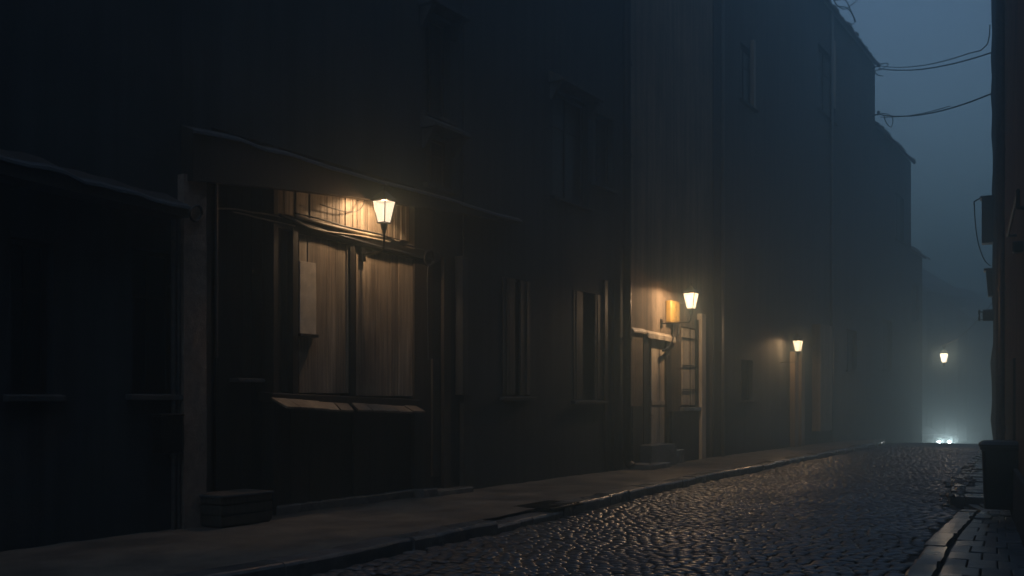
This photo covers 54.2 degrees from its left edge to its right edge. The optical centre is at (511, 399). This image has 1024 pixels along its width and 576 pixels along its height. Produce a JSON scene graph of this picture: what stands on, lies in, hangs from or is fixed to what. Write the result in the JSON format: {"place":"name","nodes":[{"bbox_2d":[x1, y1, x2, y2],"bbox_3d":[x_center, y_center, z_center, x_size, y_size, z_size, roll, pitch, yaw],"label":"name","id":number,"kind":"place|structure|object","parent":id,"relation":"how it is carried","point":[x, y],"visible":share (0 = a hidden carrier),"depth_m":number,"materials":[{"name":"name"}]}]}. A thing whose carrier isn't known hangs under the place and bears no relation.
{"place":"outdoors","nodes":[
{"label":"outdoors","id":0,"kind":"place"},
{"bbox_2d":[0,439,885,575],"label":"pavement","id":1,"kind":"structure","parent":0,"point":[165,552],"depth_m":12.24,"materials":[{"name":"grey stone"}]},
{"bbox_2d":[199,489,273,527],"bbox_3d":[-3.598,1.391,12.901,0.560,0.409,0.897,0,0,32],"label":"crate","id":2,"kind":"object","parent":1,"relation":"on","point":[229,508],"visible":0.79,"depth_m":12.64,"materials":[{"name":"brown wood"}]},
{"bbox_2d":[413,487,437,497],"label":"stone block","id":3,"kind":"structure","parent":1,"relation":"on","point":[425,492],"depth_m":16.35,"materials":[{"name":"grey stone"}]},
{"bbox_2d":[438,486,473,495],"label":"stone block","id":4,"kind":"structure","parent":1,"relation":"on","point":[453,490],"depth_m":16.97,"materials":[{"name":"grey stone"}]},
{"bbox_2d":[515,500,583,510],"bbox_3d":[0.562,1.594,15.190,0.680,0.042,1.000,0,0,32],"label":"drain cover","id":5,"kind":"object","parent":1,"relation":"on","point":[545,505],"visible":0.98,"depth_m":15.01,"materials":[{"name":"metal"}]},
{"bbox_2d":[312,442,979,575],"bbox_3d":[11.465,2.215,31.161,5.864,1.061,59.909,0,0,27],"label":"road","id":6,"kind":"structure","parent":0,"point":[910,453],"depth_m":13.28,"materials":[{"name":"grey stone"}]},
{"bbox_2d":[922,426,952,442],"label":"car","id":7,"kind":"object","parent":6,"relation":"on","point":[930,435],"visible":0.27,"depth_m":64.35,"materials":[{"name":"paint"}]},
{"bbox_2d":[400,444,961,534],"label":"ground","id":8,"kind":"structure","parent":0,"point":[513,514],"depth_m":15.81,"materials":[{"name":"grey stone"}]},
{"bbox_2d":[0,0,190,551],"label":"plastered house","id":9,"kind":"structure","parent":8,"relation":"on","point":[94,210],"depth_m":11.40,"materials":[{"name":"paint"}]},
{"bbox_2d":[3,239,66,401],"bbox_3d":[-5.225,-0.856,10.853,0.300,1.752,0.670,0,0,32],"label":"window","id":10,"kind":"structure","parent":9,"relation":"in","point":[28,259],"depth_m":10.95,"materials":[{"name":"black glass"}]},
{"bbox_2d":[126,249,182,399],"bbox_3d":[-4.378,-0.907,12.192,0.300,1.825,0.834,0,0,32],"label":"window","id":11,"kind":"structure","parent":9,"relation":"in","point":[150,270],"depth_m":12.30,"materials":[{"name":"black glass"}]},
{"bbox_2d":[178,0,522,528],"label":"shop house","id":12,"kind":"structure","parent":8,"relation":"on","point":[290,108],"depth_m":14.60,"materials":[{"name":"paint"}]},
{"bbox_2d":[189,205,203,221],"bbox_3d":[-3.950,-2.333,12.507,0.056,0.228,0.227,0,0,27],"label":"cable coil","id":13,"kind":"object","parent":12,"relation":"hanging from","point":[190,213],"visible":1,"depth_m":12.48,"materials":[{"name":"black rubber"}]},
{"bbox_2d":[218,208,281,217],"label":"cable","id":14,"kind":"object","parent":12,"relation":"attached to","point":[248,211],"visible":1,"depth_m":13.42,"materials":[{"name":"black rubber"}]},
{"bbox_2d":[232,211,294,226],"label":"cable","id":15,"kind":"object","parent":12,"relation":"attached to","point":[262,218],"visible":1,"depth_m":13.64,"materials":[{"name":"black rubber"}]},
{"bbox_2d":[298,261,318,337],"bbox_3d":[-2.937,-1.447,14.385,0.090,1.082,0.366,0,0,32],"label":"notice board","id":16,"kind":"object","parent":12,"relation":"attached to","point":[307,299],"visible":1,"depth_m":14.40,"materials":[{"name":"paper"}]},
{"bbox_2d":[295,214,386,237],"bbox_3d":[-2.519,-2.579,14.957,0.049,0.090,1.984,0,0,32],"label":"cable","id":17,"kind":"object","parent":12,"relation":"attached to","point":[334,226],"visible":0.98,"depth_m":14.80,"materials":[{"name":"black rubber"}]},
{"bbox_2d":[320,200,364,212],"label":"cable","id":18,"kind":"object","parent":12,"relation":"hanging from","point":[342,210],"visible":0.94,"depth_m":15.00,"materials":[{"name":"black rubber"}]},
{"bbox_2d":[295,219,390,242],"bbox_3d":[-2.494,-2.502,14.980,0.027,0.099,2.092,0,0,32],"label":"cable","id":19,"kind":"object","parent":12,"relation":"attached to","point":[303,224],"visible":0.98,"depth_m":14.84,"materials":[{"name":"black rubber"}]},
{"bbox_2d":[279,214,435,260],"bbox_3d":[-2.260,-2.466,15.386,0.042,0.243,3.588,0,0,32],"label":"cable","id":20,"kind":"object","parent":12,"relation":"attached to","point":[358,240],"visible":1,"depth_m":15.30,"materials":[{"name":"black rubber"}]},
{"bbox_2d":[294,212,430,251],"bbox_3d":[-2.205,-2.565,15.417,0.023,0.159,3.174,0,0,32],"label":"cable","id":21,"kind":"object","parent":12,"relation":"attached to","point":[359,230],"visible":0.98,"depth_m":15.21,"materials":[{"name":"black rubber"}]},
{"bbox_2d":[343,230,399,241],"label":"cable","id":22,"kind":"object","parent":12,"relation":"attached to","point":[374,237],"visible":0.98,"depth_m":15.56,"materials":[{"name":"black rubber"}]},
{"bbox_2d":[359,186,397,261],"bbox_3d":[-2.071,-2.698,15.274,0.600,1.123,0.301,0,0,32],"label":"wall lantern","id":23,"kind":"object","parent":12,"relation":"attached to","point":[384,202],"depth_m":15.15,"materials":[{"name":"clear glass"}]},
{"bbox_2d":[423,249,434,266],"bbox_3d":[-1.389,-2.375,16.728,0.064,0.311,0.305,0,0,32],"label":"cable coil","id":24,"kind":"object","parent":12,"relation":"hanging from","point":[433,256],"visible":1,"depth_m":16.69,"materials":[{"name":"black rubber"}]},
{"bbox_2d":[418,0,470,126],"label":"window","id":25,"kind":"structure","parent":12,"relation":"in","point":[433,31],"depth_m":17.15,"materials":[{"name":"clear glass"}]},
{"bbox_2d":[420,113,471,195],"bbox_3d":[-1.189,-4.174,17.052,0.530,1.216,1.036,0,0,32],"label":"window","id":26,"kind":"structure","parent":12,"relation":"in","point":[435,149],"depth_m":17.15,"materials":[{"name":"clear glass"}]},
{"bbox_2d":[167,441,884,575],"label":"kerb","id":27,"kind":"structure","parent":8,"relation":"on","point":[319,561],"depth_m":12.35,"materials":[{"name":"grey stone"}]},
{"bbox_2d":[441,0,634,488],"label":"shuttered house","id":28,"kind":"structure","parent":8,"relation":"on","point":[543,338],"depth_m":19.98,"materials":[{"name":"paint"}]},
{"bbox_2d":[499,277,536,400],"bbox_3d":[0.049,-1.151,19.166,0.300,2.329,1.189,0,0,32],"label":"window","id":29,"kind":"structure","parent":28,"relation":"in","point":[515,294],"depth_m":19.27,"materials":[{"name":"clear glass"}]},
{"bbox_2d":[549,70,604,211],"bbox_3d":[1.296,-5.370,20.922,0.530,2.586,1.852,0,0,32],"label":"window","id":30,"kind":"structure","parent":28,"relation":"in","point":[567,115],"depth_m":21.05,"materials":[{"name":"black glass"}]},
{"bbox_2d":[571,290,608,403],"bbox_3d":[1.618,-1.116,21.646,0.300,2.413,1.558,0,0,32],"label":"window","id":31,"kind":"structure","parent":28,"relation":"in","point":[587,308],"depth_m":21.91,"materials":[{"name":"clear glass"}]},
{"bbox_2d":[591,115,618,194],"bbox_3d":[1.992,-5.485,22.236,0.300,1.645,1.150,0,0,32],"label":"window","id":32,"kind":"structure","parent":28,"relation":"in","point":[600,126],"depth_m":22.42,"materials":[{"name":"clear glass"}]},
{"bbox_2d":[623,0,711,469],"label":"building","id":33,"kind":"structure","parent":8,"relation":"on","point":[671,189],"depth_m":25.39,"materials":[{"name":"brown paint"}]},
{"bbox_2d":[650,338,664,443],"bbox_3d":[3.682,-0.101,24.988,0.092,2.839,1.055,0,0,32],"label":"door","id":34,"kind":"structure","parent":33,"relation":"in","point":[657,402],"depth_m":24.83,"materials":[{"name":"wood"}]},
{"bbox_2d":[662,300,680,351],"bbox_3d":[4.019,-1.850,25.247,0.185,1.310,1.024,0,0,32],"label":"wall lamp","id":35,"kind":"object","parent":33,"relation":"attached to","point":[673,311],"visible":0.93,"depth_m":25.17,"materials":[{"name":"glass"}]},
{"bbox_2d":[660,283,699,327],"bbox_3d":[4.113,-2.344,24.677,0.994,1.094,0.347,0,0,32],"label":"wall lantern","id":36,"kind":"object","parent":33,"relation":"attached to","point":[690,293],"depth_m":24.45,"materials":[{"name":"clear glass"}]},
{"bbox_2d":[680,327,700,410],"bbox_3d":[4.637,-0.816,26.452,0.320,2.201,1.193,0,0,32],"label":"window","id":37,"kind":"structure","parent":33,"relation":"in","point":[688,339],"depth_m":26.34,"materials":[{"name":"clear glass"}]},
{"bbox_2d":[712,0,880,456],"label":"tall house","id":38,"kind":"structure","parent":8,"relation":"on","point":[793,167],"depth_m":33.83,"materials":[{"name":"paint"}]},
{"bbox_2d":[739,360,756,402],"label":"window","id":39,"kind":"structure","parent":38,"relation":"in","point":[744,364],"depth_m":30.43,"materials":[{"name":"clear glass"}]},
{"bbox_2d":[739,46,759,112],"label":"window","id":40,"kind":"structure","parent":38,"relation":"in","point":[744,98],"depth_m":30.51,"materials":[{"name":"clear glass"}]},
{"bbox_2d":[780,332,803,362],"bbox_3d":[9.135,-1.683,32.807,0.783,1.111,0.286,0,0,32],"label":"wall lantern","id":41,"kind":"object","parent":38,"relation":"attached to","point":[797,344],"depth_m":32.63,"materials":[{"name":"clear glass"}]},
{"bbox_2d":[817,47,837,125],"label":"window","id":42,"kind":"structure","parent":38,"relation":"in","point":[823,61],"depth_m":38.00,"materials":[{"name":"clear glass"}]},
{"bbox_2d":[833,0,857,9],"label":"cable","id":43,"kind":"object","parent":38,"relation":"attached to","point":[845,8],"visible":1,"depth_m":39.03,"materials":[{"name":"black rubber"}]},
{"bbox_2d":[845,330,859,372],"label":"window","id":44,"kind":"structure","parent":38,"relation":"in","point":[849,334],"depth_m":41.35,"materials":[{"name":"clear glass"}]},
{"bbox_2d":[872,59,888,76],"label":"cable","id":45,"kind":"object","parent":38,"relation":"attached to","point":[879,69],"visible":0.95,"depth_m":44.04,"materials":[{"name":"black rubber"}]},
{"bbox_2d":[880,113,892,127],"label":"cable","id":46,"kind":"object","parent":38,"relation":"hanging from","point":[885,119],"visible":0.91,"depth_m":45.45,"materials":[{"name":"black rubber"}]},
{"bbox_2d":[885,106,949,117],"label":"cable","id":47,"kind":"object","parent":38,"relation":"attached to","point":[926,112],"visible":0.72,"depth_m":35.67,"materials":[{"name":"black rubber"}]},
{"bbox_2d":[878,52,990,70],"bbox_3d":[14.864,-12.207,36.125,0.042,4.829,16.072,0,0,9],"label":"cable","id":48,"kind":"object","parent":38,"relation":"attached to","point":[938,66],"visible":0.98,"depth_m":33.67,"materials":[{"name":"black rubber"}]},
{"bbox_2d":[878,25,990,67],"bbox_3d":[14.723,-12.319,35.934,0.140,4.748,16.131,0,0,10],"label":"cable","id":49,"kind":"object","parent":38,"relation":"attached to","point":[948,59],"visible":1,"depth_m":31.76,"materials":[{"name":"black rubber"}]},
{"bbox_2d":[879,93,990,116],"bbox_3d":[14.709,-10.516,35.776,0.046,4.165,16.813,0,0,10],"label":"cable","id":50,"kind":"object","parent":38,"relation":"attached to","point":[940,110],"visible":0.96,"depth_m":32.93,"materials":[{"name":"black rubber"}]},
{"bbox_2d":[875,121,915,443],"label":"house","id":51,"kind":"structure","parent":8,"relation":"on","point":[893,158],"depth_m":47.81,"materials":[{"name":"paint"}]},
{"bbox_2d":[882,320,894,372],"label":"window","id":52,"kind":"structure","parent":51,"relation":"in","point":[885,324],"depth_m":47.27,"materials":[{"name":"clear glass"}]},
{"bbox_2d":[895,194,906,244],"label":"window","id":53,"kind":"structure","parent":51,"relation":"in","point":[897,200],"depth_m":49.56,"materials":[{"name":"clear glass"}]},
{"bbox_2d":[911,246,929,442],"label":"last house","id":54,"kind":"structure","parent":8,"relation":"on","point":[917,255],"depth_m":54.38,"materials":[{"name":"paint"}]},
{"bbox_2d":[915,286,921,322],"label":"window","id":55,"kind":"structure","parent":54,"relation":"in","point":[916,320],"depth_m":55.00,"materials":[{"name":"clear glass"}]},
{"bbox_2d":[905,509,978,575],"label":"kerb","id":56,"kind":"object","parent":8,"relation":"on","point":[929,561],"visible":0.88,"depth_m":11.70,"materials":[{"name":"grey stone"}]},
{"bbox_2d":[922,268,971,442],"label":"distant house","id":57,"kind":"structure","parent":8,"relation":"on","point":[943,301],"depth_m":88.14,"materials":[{"name":"paint"}]},
{"bbox_2d":[931,417,936,430],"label":"window","id":58,"kind":"structure","parent":57,"relation":"in","point":[933,420],"depth_m":86.95,"materials":[{"name":"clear glass"}]},
{"bbox_2d":[931,382,936,400],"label":"window","id":59,"kind":"structure","parent":57,"relation":"in","point":[933,384],"depth_m":86.87,"materials":[{"name":"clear glass"}]},
{"bbox_2d":[931,346,936,365],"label":"window","id":60,"kind":"structure","parent":57,"relation":"in","point":[933,352],"depth_m":86.87,"materials":[{"name":"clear glass"}]},
{"bbox_2d":[931,310,936,329],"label":"window","id":61,"kind":"structure","parent":57,"relation":"in","point":[933,313],"depth_m":86.80,"materials":[{"name":"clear glass"}]},
{"bbox_2d":[945,417,949,435],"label":"window","id":62,"kind":"structure","parent":57,"relation":"in","point":[947,419],"depth_m":88.90,"materials":[{"name":"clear glass"}]},
{"bbox_2d":[945,382,949,400],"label":"window","id":63,"kind":"structure","parent":57,"relation":"in","point":[947,384],"depth_m":88.90,"materials":[{"name":"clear glass"}]},
{"bbox_2d":[945,347,949,366],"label":"window","id":64,"kind":"structure","parent":57,"relation":"in","point":[947,349],"depth_m":89.05,"materials":[{"name":"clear glass"}]},
{"bbox_2d":[945,312,949,331],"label":"window","id":65,"kind":"structure","parent":57,"relation":"in","point":[947,315],"depth_m":88.90,"materials":[{"name":"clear glass"}]},
{"bbox_2d":[957,288,992,443],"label":"distant house","id":66,"kind":"structure","parent":8,"relation":"on","point":[975,343],"depth_m":90.90,"materials":[{"name":"paint"}]},
{"bbox_2d":[973,417,978,435],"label":"window","id":67,"kind":"structure","parent":66,"relation":"in","point":[975,419],"depth_m":90.79,"materials":[{"name":"glass"}]},
{"bbox_2d":[973,383,978,400],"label":"window","id":68,"kind":"structure","parent":66,"relation":"in","point":[975,385],"depth_m":90.84,"materials":[{"name":"glass"}]},
{"bbox_2d":[973,348,978,366],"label":"window","id":69,"kind":"structure","parent":66,"relation":"in","point":[975,351],"depth_m":90.79,"materials":[{"name":"glass"}]},
{"bbox_2d":[990,0,1023,546],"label":"ochre house","id":70,"kind":"structure","parent":8,"relation":"on","point":[1007,138],"depth_m":17.14,"materials":[{"name":"paint"}]},
{"bbox_2d":[912,302,992,351],"bbox_3d":[16.568,-2.396,38.630,0.338,0.593,24.463,0,0,16],"label":"cable","id":71,"kind":"object","parent":70,"relation":"attached to","point":[961,335],"visible":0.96,"depth_m":32.36,"materials":[{"name":"black rubber"}]},
{"bbox_2d":[939,346,948,365],"bbox_3d":[16.848,-1.732,39.000,0.310,0.849,0.310,0,0,32],"label":"hanging lantern","id":72,"kind":"object","parent":71,"relation":"hanging from","point":[944,353],"visible":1,"depth_m":38.94,"materials":[{"name":"glass"}]},
{"bbox_2d":[973,195,993,244],"bbox_3d":[12.886,-4.901,27.265,0.560,1.298,0.520,0,0,24],"label":"cooling unit","id":73,"kind":"object","parent":70,"relation":"attached to","point":[987,218],"visible":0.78,"depth_m":27.04,"materials":[{"name":"plastic"}]},
{"bbox_2d":[974,205,990,265],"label":"cable","id":74,"kind":"object","parent":73,"relation":"hanging from","point":[977,236],"visible":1,"depth_m":27.34,"materials":[{"name":"black rubber"}]},
{"bbox_2d":[978,309,993,320],"bbox_3d":[12.933,-2.310,27.244,0.418,0.326,0.327,0,0,24],"label":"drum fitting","id":75,"kind":"object","parent":70,"relation":"attached to","point":[988,314],"visible":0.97,"depth_m":27.13,"materials":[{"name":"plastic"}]},
{"bbox_2d":[984,268,992,296],"bbox_3d":[12.995,-3.188,27.216,0.282,0.753,0.540,0,0,24],"label":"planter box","id":76,"kind":"object","parent":70,"relation":"attached to","point":[988,271],"visible":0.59,"depth_m":27.02,"materials":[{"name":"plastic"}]},
{"bbox_2d":[1006,358,1014,439],"bbox_3d":[8.178,0.495,16.392,0.055,2.250,3.052,0,0,24],"label":"door","id":77,"kind":"structure","parent":70,"relation":"in","point":[1010,366],"depth_m":15.85,"materials":[{"name":"brown wood"}]},
{"bbox_2d":[1006,189,1023,236],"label":"sign bracket","id":78,"kind":"object","parent":70,"relation":"attached to","point":[1016,204],"visible":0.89,"depth_m":12.53,"materials":[{"name":"metal"}]},
{"bbox_2d":[1012,241,1023,253],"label":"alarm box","id":79,"kind":"object","parent":70,"relation":"attached to","point":[1017,247],"visible":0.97,"depth_m":12.88,"materials":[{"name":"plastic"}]},
{"bbox_2d":[831,0,992,301],"label":"sky","id":80,"kind":"structure","parent":0,"point":[952,151],"materials":[{"name":"blue"}]},
{"bbox_2d":[948,450,983,508],"bbox_3d":[11.449,1.695,24.712,0.960,0.251,18.465,0,0,24],"label":"pavement raised","id":81,"kind":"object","parent":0,"point":[966,499],"visible":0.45,"depth_m":18.16,"materials":[{"name":"grey stone"}]},
{"bbox_2d":[926,464,979,506],"bbox_3d":[9.076,1.651,20.213,0.724,0.205,8.820,0,0,27],"label":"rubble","id":82,"kind":"object","parent":81,"relation":"on","point":[969,482],"visible":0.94,"depth_m":18.89,"materials":[{"name":"grey stone"}]},
{"bbox_2d":[936,504,1023,575],"bbox_3d":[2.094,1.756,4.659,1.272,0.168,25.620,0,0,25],"label":"pavement slabs","id":83,"kind":"structure","parent":0,"point":[988,542],"depth_m":11.35,"materials":[{"name":"grey stone"}]},
{"bbox_2d":[978,440,1017,510],"bbox_3d":[7.140,1.102,14.511,0.668,1.036,0.706,0,0,24],"label":"wheeled bin","id":84,"kind":"object","parent":83,"relation":"on","point":[999,461],"visible":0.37,"depth_m":14.29,"materials":[{"name":"plastic"}]}
]}

